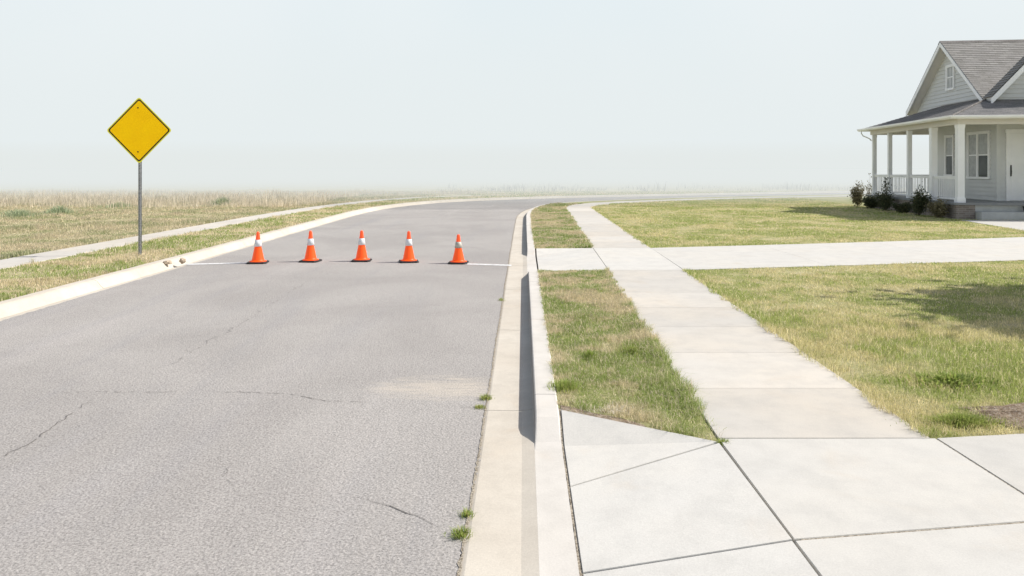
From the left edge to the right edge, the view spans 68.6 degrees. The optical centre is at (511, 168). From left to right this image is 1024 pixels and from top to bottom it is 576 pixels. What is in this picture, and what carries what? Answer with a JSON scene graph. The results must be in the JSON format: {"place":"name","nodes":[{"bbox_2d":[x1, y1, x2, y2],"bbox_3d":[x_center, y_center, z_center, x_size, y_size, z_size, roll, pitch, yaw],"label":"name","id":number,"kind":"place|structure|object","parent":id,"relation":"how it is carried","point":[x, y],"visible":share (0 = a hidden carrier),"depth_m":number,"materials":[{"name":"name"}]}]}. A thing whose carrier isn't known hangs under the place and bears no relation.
{"place":"outdoors","nodes":[
{"label":"outdoors","id":0,"kind":"place"},
{"bbox_2d":[0,195,498,268],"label":"field path","id":1,"kind":"structure","parent":0,"point":[36,257],"depth_m":19.11,"materials":[{"name":"concrete"}]},
{"bbox_2d":[0,191,926,575],"bbox_3d":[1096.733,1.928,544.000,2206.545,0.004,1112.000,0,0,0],"label":"road","id":2,"kind":"structure","parent":0,"point":[284,411],"depth_m":6.04,"materials":[{"name":"grey asphalt"}]},
{"bbox_2d":[185,262,246,264],"bbox_3d":[-5.983,1.925,15.275,1.272,0.001,0.202,0,0,-11],"label":"road line","id":3,"kind":"object","parent":2,"relation":"on","point":[216,263],"visible":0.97,"depth_m":15.28,"materials":[{"name":"paint"}]},
{"bbox_2d":[246,232,268,263],"bbox_3d":[-5.215,1.606,15.397,0.398,0.640,0.398,0,0,-7],"label":"traffic cone","id":4,"kind":"object","parent":2,"relation":"on","point":[257,257],"visible":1,"depth_m":15.32,"materials":[{"name":"plastic"}]},
{"bbox_2d":[299,231,321,262],"bbox_3d":[-4.202,1.606,15.643,0.398,0.640,0.398,0,0,6],"label":"traffic cone","id":5,"kind":"object","parent":2,"relation":"on","point":[310,255],"visible":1,"depth_m":15.57,"materials":[{"name":"plastic"}]},
{"bbox_2d":[351,230,371,261],"bbox_3d":[-3.152,1.606,15.726,0.398,0.640,0.398,0,0,-3],"label":"traffic cone","id":6,"kind":"object","parent":2,"relation":"on","point":[361,255],"visible":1,"depth_m":15.65,"materials":[{"name":"plastic"}]},
{"bbox_2d":[399,231,418,262],"bbox_3d":[-2.141,1.606,15.560,0.398,0.640,0.398,0,0,-11],"label":"traffic cone","id":7,"kind":"object","parent":2,"relation":"on","point":[408,256],"visible":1,"depth_m":15.49,"materials":[{"name":"plastic"}]},
{"bbox_2d":[448,234,468,263],"bbox_3d":[-1.097,1.631,15.357,0.398,0.590,0.398,0,0,3],"label":"traffic cone","id":8,"kind":"object","parent":2,"relation":"on","point":[458,257],"visible":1,"depth_m":15.28,"materials":[{"name":"plastic"}]},
{"bbox_2d":[444,524,474,540],"bbox_3d":[-0.270,1.906,3.945,0.200,0.059,0.168,0,0,0],"label":"gutter weed","id":9,"kind":"object","parent":2,"relation":"on","point":[460,532],"visible":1,"depth_m":3.94,"materials":[{"name":"green plant"}]},
{"bbox_2d":[453,506,476,519],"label":"gutter weed","id":10,"kind":"object","parent":2,"relation":"on","point":[467,512],"visible":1,"depth_m":4.17,"materials":[{"name":"green plant"}]},
{"bbox_2d":[474,404,485,409],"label":"gutter weed","id":11,"kind":"object","parent":2,"relation":"on","point":[479,407],"visible":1,"depth_m":6.04,"materials":[{"name":"green plant"}]},
{"bbox_2d":[466,263,510,265],"bbox_3d":[-0.503,1.925,15.116,1.060,0.001,0.200,0,0,14],"label":"road line","id":12,"kind":"object","parent":2,"relation":"on","point":[488,264],"visible":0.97,"depth_m":15.12,"materials":[{"name":"paint"}]},
{"bbox_2d":[0,169,928,300],"bbox_3d":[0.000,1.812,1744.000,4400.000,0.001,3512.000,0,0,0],"label":"field","id":13,"kind":"structure","parent":0,"point":[387,180],"depth_m":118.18,"materials":[{"name":"beige plant"}]},
{"bbox_2d":[1,208,48,217],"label":"field weed","id":14,"kind":"object","parent":13,"relation":"on","point":[16,212],"visible":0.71,"depth_m":27.98,"materials":[{"name":"green plant"}]},
{"bbox_2d":[43,204,76,213],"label":"field weed","id":15,"kind":"object","parent":13,"relation":"on","point":[60,209],"visible":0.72,"depth_m":29.91,"materials":[{"name":"green plant"}]},
{"bbox_2d":[100,202,131,207],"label":"field weed","id":16,"kind":"object","parent":13,"relation":"on","point":[118,204],"visible":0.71,"depth_m":35.34,"materials":[{"name":"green plant"}]},
{"bbox_2d":[107,98,170,254],"bbox_3d":[-7.791,0.313,15.683,1.354,3.597,0.058,0,0,2],"label":"road sign","id":17,"kind":"object","parent":13,"relation":"on","point":[139,130],"visible":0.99,"depth_m":15.67,"materials":[{"name":"metal"}]},
{"bbox_2d":[208,196,234,204],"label":"field weed","id":18,"kind":"object","parent":13,"relation":"on","point":[220,201],"visible":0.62,"depth_m":37.29,"materials":[{"name":"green plant"}]},
{"bbox_2d":[0,187,547,208],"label":"tall grass","id":19,"kind":"structure","parent":13,"relation":"on","point":[74,197],"depth_m":41.28,"materials":[{"name":"beige plant"}]},
{"bbox_2d":[0,191,805,300],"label":"verge grass","id":20,"kind":"structure","parent":13,"relation":"on","point":[67,275],"depth_m":16.86,"materials":[{"name":"green plant"}]},
{"bbox_2d":[438,182,926,191],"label":"dry scrub","id":21,"kind":"object","parent":13,"relation":"on","point":[663,187],"visible":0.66,"depth_m":65.55,"materials":[{"name":"beige plant"}]},
{"bbox_2d":[0,0,1023,168],"label":"sky","id":22,"kind":"structure","parent":0,"point":[236,84],"materials":[{"name":"white"}]},
{"bbox_2d":[460,249,575,556],"bbox_3d":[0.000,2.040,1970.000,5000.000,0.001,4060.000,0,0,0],"label":"earth","id":23,"kind":"structure","parent":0,"point":[558,407],"depth_m":5.29,"materials":[{"name":"soil"}]},
{"bbox_2d":[0,189,926,320],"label":"kerb","id":24,"kind":"structure","parent":23,"relation":"on","point":[20,305],"depth_m":15.08,"materials":[{"name":"concrete"}]},
{"bbox_2d":[163,260,171,263],"bbox_3d":[-6.707,1.819,14.602,0.192,0.079,0.128,0,0,0],"label":"clod","id":25,"kind":"object","parent":24,"relation":"on","point":[168,262],"visible":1,"depth_m":14.57,"materials":[{"name":"brown soil"}]},
{"bbox_2d":[179,258,185,263],"bbox_3d":[-6.519,1.818,14.839,0.130,0.122,0.129,0,0,-37],"label":"clod","id":26,"kind":"object","parent":24,"relation":"on","point":[182,260],"visible":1,"depth_m":14.80,"materials":[{"name":"brown soil"}]},
{"bbox_2d":[460,208,538,575],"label":"gutter","id":27,"kind":"object","parent":23,"relation":"on","point":[503,541],"visible":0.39,"depth_m":5.00,"materials":[{"name":"concrete"}]},
{"bbox_2d":[476,393,494,400],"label":"gutter weed","id":28,"kind":"object","parent":27,"relation":"on","point":[487,397],"visible":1,"depth_m":6.28,"materials":[{"name":"green plant"}]},
{"bbox_2d":[456,207,533,575],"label":"gutter dirt","id":29,"kind":"structure","parent":27,"relation":"on","point":[467,520],"depth_m":5.20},
{"bbox_2d":[526,193,881,575],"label":"kerb","id":30,"kind":"structure","parent":23,"relation":"on","point":[557,549],"depth_m":5.03,"materials":[{"name":"concrete"}]},
{"bbox_2d":[559,409,582,575],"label":"joint dirt","id":31,"kind":"structure","parent":30,"relation":"on","point":[572,515],"depth_m":4.32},
{"bbox_2d":[567,194,928,438],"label":"sidewalk","id":32,"kind":"structure","parent":0,"point":[756,381],"depth_m":6.80,"materials":[{"name":"concrete"}]},
{"bbox_2d":[532,193,1023,442],"bbox_3d":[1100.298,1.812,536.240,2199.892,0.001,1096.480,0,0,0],"label":"lawn","id":33,"kind":"structure","parent":0,"point":[843,200],"depth_m":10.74,"materials":[{"name":"plant"}]},
{"bbox_2d":[547,378,585,393],"bbox_3d":[0.457,1.767,6.195,0.420,0.105,0.431,0,0,0],"label":"verge weed","id":34,"kind":"object","parent":33,"relation":"on","point":[563,385],"visible":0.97,"depth_m":6.15,"materials":[{"name":"green plant"}]},
{"bbox_2d":[582,347,600,359],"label":"verge weed","id":35,"kind":"object","parent":33,"relation":"on","point":[589,353],"visible":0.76,"depth_m":7.15,"materials":[{"name":"green plant"}]},
{"bbox_2d":[560,405,645,426],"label":"soil","id":36,"kind":"structure","parent":33,"relation":"on","point":[575,410],"depth_m":5.50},
{"bbox_2d":[580,401,663,414],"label":"dead grass","id":37,"kind":"structure","parent":33,"relation":"on","point":[617,410],"depth_m":5.58,"materials":[{"name":"beige plant"}]},
{"bbox_2d":[606,344,646,357],"bbox_3d":[1.171,1.760,7.363,0.516,0.120,0.491,0,0,-19],"label":"verge weed","id":38,"kind":"object","parent":33,"relation":"on","point":[631,349],"visible":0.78,"depth_m":7.34,"materials":[{"name":"green plant"}]},
{"bbox_2d":[529,202,726,440],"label":"verge grass","id":39,"kind":"structure","parent":33,"relation":"on","point":[548,231],"depth_m":7.72,"materials":[{"name":"green plant"}]},
{"bbox_2d":[847,180,865,205],"bbox_3d":[16.760,1.189,36.305,0.966,1.328,0.795,0,0,0],"label":"shrub","id":40,"kind":"object","parent":33,"relation":"on","point":[857,194],"visible":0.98,"depth_m":36.26,"materials":[{"name":"green plant"}]},
{"bbox_2d":[864,173,871,193],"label":"shrub","id":41,"kind":"object","parent":33,"relation":"on","point":[868,190],"visible":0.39,"depth_m":36.82,"materials":[{"name":"green plant"}]},
{"bbox_2d":[861,194,879,207],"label":"shrub","id":42,"kind":"object","parent":33,"relation":"on","point":[868,201],"visible":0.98,"depth_m":34.26,"materials":[{"name":"green plant"}]},
{"bbox_2d":[872,177,895,210],"bbox_3d":[16.160,1.084,32.566,0.749,1.528,1.006,0,0,-16],"label":"shrub","id":43,"kind":"object","parent":33,"relation":"on","point":[885,201],"visible":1,"depth_m":32.41,"materials":[{"name":"green plant"}]},
{"bbox_2d":[891,201,911,212],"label":"shrub","id":44,"kind":"object","parent":33,"relation":"on","point":[902,207],"visible":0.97,"depth_m":30.73,"materials":[{"name":"green plant"}]},
{"bbox_2d":[907,181,932,214],"bbox_3d":[15.806,1.155,29.087,1.009,1.357,0.834,0,0,0],"label":"shrub","id":45,"kind":"object","parent":33,"relation":"on","point":[918,203],"visible":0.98,"depth_m":29.01,"materials":[{"name":"green plant"}]},
{"bbox_2d":[923,197,950,217],"bbox_3d":[15.695,1.422,27.689,0.851,0.806,0.781,0,0,0],"label":"shrub","id":46,"kind":"object","parent":33,"relation":"on","point":[938,208],"visible":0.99,"depth_m":27.58,"materials":[{"name":"green plant"}]},
{"bbox_2d":[857,39,1023,219],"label":"house","id":47,"kind":"structure","parent":33,"relation":"on","point":[965,111],"depth_m":30.02,"materials":[{"name":"wood"}]},
{"bbox_2d":[944,135,954,175],"bbox_3d":[19.014,-0.580,32.609,0.099,1.800,0.870,0,0,6],"label":"window","id":48,"kind":"structure","parent":47,"relation":"in","point":[949,142],"depth_m":32.61,"materials":[{"name":"grey glass"}]},
{"bbox_2d":[945,64,955,90],"bbox_3d":[19.007,-3.975,32.535,0.099,1.110,0.800,0,0,6],"label":"window","id":49,"kind":"structure","parent":47,"relation":"in","point":[949,69],"depth_m":32.51,"materials":[{"name":"white glass"}]},
{"bbox_2d":[966,130,990,178],"bbox_3d":[18.749,-0.555,30.165,0.099,1.910,1.790,0,0,6],"label":"window","id":50,"kind":"structure","parent":47,"relation":"in","point":[978,143],"depth_m":30.14,"materials":[{"name":"grey glass"}]},
{"bbox_2d":[1005,129,1023,200],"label":"door","id":51,"kind":"structure","parent":47,"relation":"in","point":[1014,137],"depth_m":28.69,"materials":[{"name":"white paint"}]},
{"bbox_2d":[882,370,1010,394],"bbox_3d":[3.677,1.758,6.309,1.089,0.123,0.634,0,0,-13],"label":"broadleaf weed","id":52,"kind":"object","parent":33,"relation":"on","point":[940,378],"visible":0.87,"depth_m":6.29,"materials":[{"name":"green plant"}]},
{"bbox_2d":[890,411,1023,430],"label":"grass tuft","id":53,"kind":"object","parent":33,"relation":"on","point":[972,419],"visible":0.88,"depth_m":5.29,"materials":[{"name":"green plant"}]},
{"bbox_2d":[958,403,1023,429],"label":"soil","id":54,"kind":"structure","parent":33,"relation":"on","point":[1011,412],"depth_m":5.50,"materials":[{"name":"brown soil"}]},
{"bbox_2d":[962,220,1023,229],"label":"house walkway","id":55,"kind":"structure","parent":33,"relation":"on","point":[1017,224],"depth_m":25.05,"materials":[{"name":"concrete"}]},
{"bbox_2d":[536,237,1023,270],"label":"driveway","id":56,"kind":"structure","parent":0,"point":[835,254],"depth_m":15.79,"materials":[{"name":"concrete"}]},
{"bbox_2d":[561,410,1023,575],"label":"driveway","id":57,"kind":"structure","parent":0,"point":[646,501],"depth_m":4.08,"materials":[{"name":"concrete"}]},
{"bbox_2d":[716,437,728,445],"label":"joint weed","id":58,"kind":"object","parent":57,"relation":"on","point":[721,440],"visible":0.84,"depth_m":4.96,"materials":[{"name":"green plant"}]}
]}

